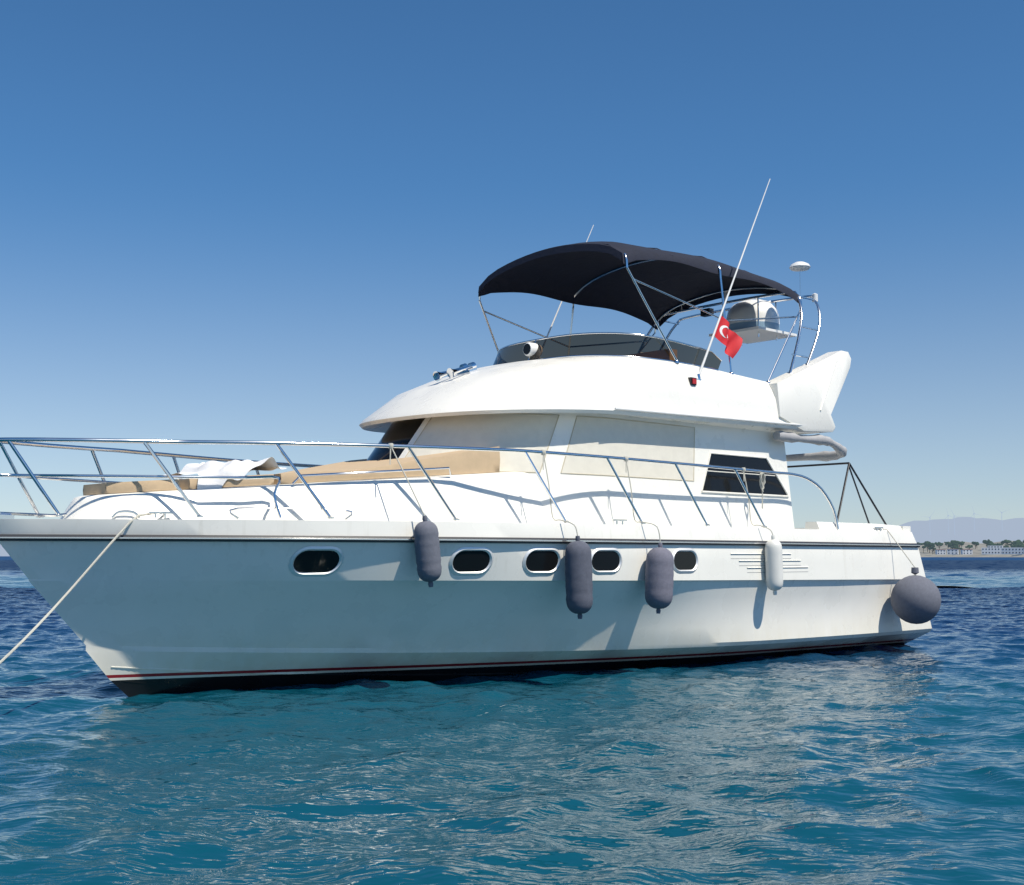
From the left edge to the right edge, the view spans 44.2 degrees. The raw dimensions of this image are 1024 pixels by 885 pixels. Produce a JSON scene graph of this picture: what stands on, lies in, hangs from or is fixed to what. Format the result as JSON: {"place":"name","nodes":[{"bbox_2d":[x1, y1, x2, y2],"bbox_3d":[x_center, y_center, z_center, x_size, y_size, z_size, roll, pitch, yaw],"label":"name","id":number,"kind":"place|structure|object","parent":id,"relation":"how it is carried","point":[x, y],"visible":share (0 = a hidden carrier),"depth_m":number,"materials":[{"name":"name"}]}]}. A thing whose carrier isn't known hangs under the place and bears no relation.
{"place":"outdoors","nodes":[
{"label":"outdoors","id":0,"kind":"place"},
{"bbox_2d":[0,544,9,555],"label":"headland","id":1,"kind":"structure","parent":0,"point":[3,552],"depth_m":6508.19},
{"bbox_2d":[0,586,1023,884],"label":"water","id":2,"kind":"structure","parent":0,"point":[890,764],"depth_m":7.30,"materials":[{"name":"blue liquid"}]},
{"bbox_2d":[0,519,931,696],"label":"hull","id":3,"kind":"object","parent":2,"relation":"in","point":[375,607],"visible":0.81,"depth_m":12.17,"materials":[{"name":"paint"}]},
{"bbox_2d":[0,511,165,663],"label":"mooring line","id":4,"kind":"object","parent":3,"relation":"attached to","point":[66,593],"visible":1,"depth_m":10.20,"materials":[{"name":"beige fabric"}]},
{"bbox_2d":[60,472,549,522],"bbox_3d":[-2.049,0.558,12.818,5.250,0.706,2.880,5,-7,-43],"label":"coachroof","id":5,"kind":"object","parent":3,"relation":"on","point":[511,497],"visible":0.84,"depth_m":11.86,"materials":[{"name":"white plastic"}]},
{"bbox_2d":[171,457,285,489],"bbox_3d":[-2.712,0.352,11.893,0.837,0.400,0.970,5,-7,-43],"label":"towel","id":6,"kind":"object","parent":5,"relation":"on","point":[230,468],"visible":0.99,"depth_m":11.63,"materials":[{"name":"white fabric"}]},
{"bbox_2d":[83,446,499,495],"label":"sunpads","id":7,"kind":"object","parent":5,"relation":"on","point":[464,462],"visible":0.73,"depth_m":12.23,"materials":[{"name":"beige fabric"}]},
{"bbox_2d":[0,437,838,528],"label":"rails","id":8,"kind":"object","parent":3,"relation":"on","point":[23,441],"visible":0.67,"depth_m":11.58,"materials":[{"name":"silver metal"}]},
{"bbox_2d":[759,472,765,508],"bbox_3d":[3.008,0.575,15.141,0.089,0.439,0.045,5,-7,-43],"label":"rope coil","id":9,"kind":"object","parent":8,"relation":"hanging from","point":[762,483],"visible":1,"depth_m":15.13,"materials":[{"name":"beige"}]},
{"bbox_2d":[0,510,883,530],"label":"deck cleats","id":10,"kind":"object","parent":3,"relation":"on","point":[6,515],"visible":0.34,"depth_m":10.93,"materials":[{"name":"silver metal"}]},
{"bbox_2d":[0,534,919,689],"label":"hull stripe","id":11,"kind":"object","parent":3,"relation":"on","point":[198,538],"visible":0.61,"depth_m":11.75,"materials":[{"name":"grey"}]},
{"bbox_2d":[289,546,697,576],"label":"portholes","id":12,"kind":"object","parent":3,"relation":"on","point":[316,561],"visible":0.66,"depth_m":12.13,"materials":[{"name":"black glass"}]},
{"bbox_2d":[361,413,793,528],"bbox_3d":[0.474,0.461,15.189,5.550,1.325,3.120,5,-7,-43],"label":"saloon","id":13,"kind":"object","parent":3,"relation":"on","point":[585,490],"visible":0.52,"depth_m":13.83,"materials":[{"name":"white paint"}]},
{"bbox_2d":[377,442,402,460],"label":"wipers","id":14,"kind":"object","parent":13,"relation":"attached to","point":[387,453],"visible":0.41,"depth_m":13.52,"materials":[{"name":"black"}]},
{"bbox_2d":[359,356,807,434],"bbox_3d":[0.885,-0.482,15.659,5.925,0.861,3.290,5,-7,-43],"label":"flybridge","id":15,"kind":"object","parent":13,"relation":"on","point":[600,384],"visible":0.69,"depth_m":13.94,"materials":[{"name":"white plastic"}]},
{"bbox_2d":[493,332,721,370],"bbox_3d":[0.864,-1.008,15.686,1.857,0.383,2.934,5,-7,-43],"label":"windscreen","id":16,"kind":"object","parent":15,"relation":"on","point":[622,344],"visible":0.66,"depth_m":14.72,"materials":[{"name":"glass"}]},
{"bbox_2d":[433,342,802,425],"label":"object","id":17,"kind":"object","parent":15,"relation":"on","point":[529,348],"visible":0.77,"depth_m":14.38,"materials":[{"name":"white plastic"}]},
{"bbox_2d":[478,241,801,382],"bbox_3d":[1.717,-1.547,16.534,3.580,1.730,2.940,5,-7,-43],"label":"bimini","id":18,"kind":"object","parent":15,"relation":"on","point":[649,286],"visible":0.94,"depth_m":16.92,"materials":[{"name":"black fabric"}]},
{"bbox_2d":[546,179,769,379],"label":"antennas","id":19,"kind":"object","parent":15,"relation":"on","point":[727,337],"visible":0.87,"depth_m":15.29,"materials":[{"name":"white plastic"}]},
{"bbox_2d":[647,261,820,372],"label":"radar arch","id":20,"kind":"structure","parent":15,"relation":"on","point":[751,331],"depth_m":17.47,"materials":[{"name":"silver metal"}]},
{"bbox_2d":[769,351,850,433],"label":"fly fins","id":21,"kind":"object","parent":15,"relation":"attached to","point":[806,396],"visible":0.48,"depth_m":16.25,"materials":[{"name":"white plastic"}]},
{"bbox_2d":[701,452,788,496],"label":"saloon aft windows","id":22,"kind":"structure","parent":13,"relation":"in","point":[721,481],"depth_m":15.30,"materials":[{"name":"black glass"}]},
{"bbox_2d":[388,443,940,623],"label":"boat fenders","id":23,"kind":"object","parent":3,"relation":"attached to","point":[915,599],"visible":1,"depth_m":13.08,"materials":[{"name":"grey plastic"}]},
{"bbox_2d":[731,553,807,572],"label":"hull vents","id":24,"kind":"object","parent":3,"relation":"in","point":[764,560],"visible":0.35,"depth_m":14.67,"materials":[{"name":"grey metal"}]},
{"bbox_2d":[787,462,886,524],"bbox_3d":[3.600,0.822,18.084,1.382,0.923,3.299,5,-7,-43],"label":"stern support frame","id":25,"kind":"object","parent":3,"relation":"on","point":[859,480],"visible":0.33,"depth_m":17.05,"materials":[{"name":"metal"}]},
{"bbox_2d":[773,431,846,461],"bbox_3d":[2.837,0.143,17.436,1.626,0.302,3.340,5,-7,-43],"label":"canvas roll","id":26,"kind":"object","parent":25,"relation":"on","point":[840,451],"visible":0.57,"depth_m":16.49,"materials":[{"name":"white fabric"}]},
{"bbox_2d":[794,522,910,531],"bbox_3d":[3.465,1.271,17.917,2.330,0.180,3.647,5,-7,-43],"label":"cockpit coaming","id":27,"kind":"object","parent":3,"relation":"on","point":[842,526],"visible":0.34,"depth_m":16.46,"materials":[{"name":"white plastic"}]},
{"bbox_2d":[0,556,1023,587],"bbox_3d":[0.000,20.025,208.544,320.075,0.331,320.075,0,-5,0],"label":"water","id":28,"kind":"structure","parent":0,"point":[973,573],"depth_m":87.28,"materials":[{"name":"blue liquid"}]},
{"bbox_2d":[0,0,1023,527],"label":"sky","id":29,"kind":"structure","parent":0,"point":[244,220],"materials":[{"name":"blue"}]},
{"bbox_2d":[899,517,1023,542],"bbox_3d":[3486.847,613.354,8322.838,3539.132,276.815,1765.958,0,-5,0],"label":"hills","id":30,"kind":"structure","parent":0,"point":[985,529],"depth_m":8620.70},
{"bbox_2d":[889,507,1006,534],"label":"wind turbines","id":31,"kind":"object","parent":30,"relation":"on","point":[954,521],"visible":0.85,"depth_m":5623.23,"materials":[{"name":"white metal"}]},
{"bbox_2d":[919,541,1023,556],"bbox_3d":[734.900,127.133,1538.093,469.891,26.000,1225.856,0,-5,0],"label":"shore land","id":32,"kind":"structure","parent":0,"point":[977,551],"depth_m":1691.71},
{"bbox_2d":[917,539,1023,553],"bbox_3d":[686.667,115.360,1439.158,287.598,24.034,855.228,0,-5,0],"label":"shore trees","id":33,"kind":"object","parent":32,"relation":"on","point":[954,544],"visible":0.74,"depth_m":1707.56,"materials":[{"name":"green plant"}]},
{"bbox_2d":[935,546,1023,554],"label":"shore buildings","id":34,"kind":"structure","parent":32,"relation":"on","point":[995,550],"depth_m":1393.58,"materials":[{"name":"concrete"}]}
]}

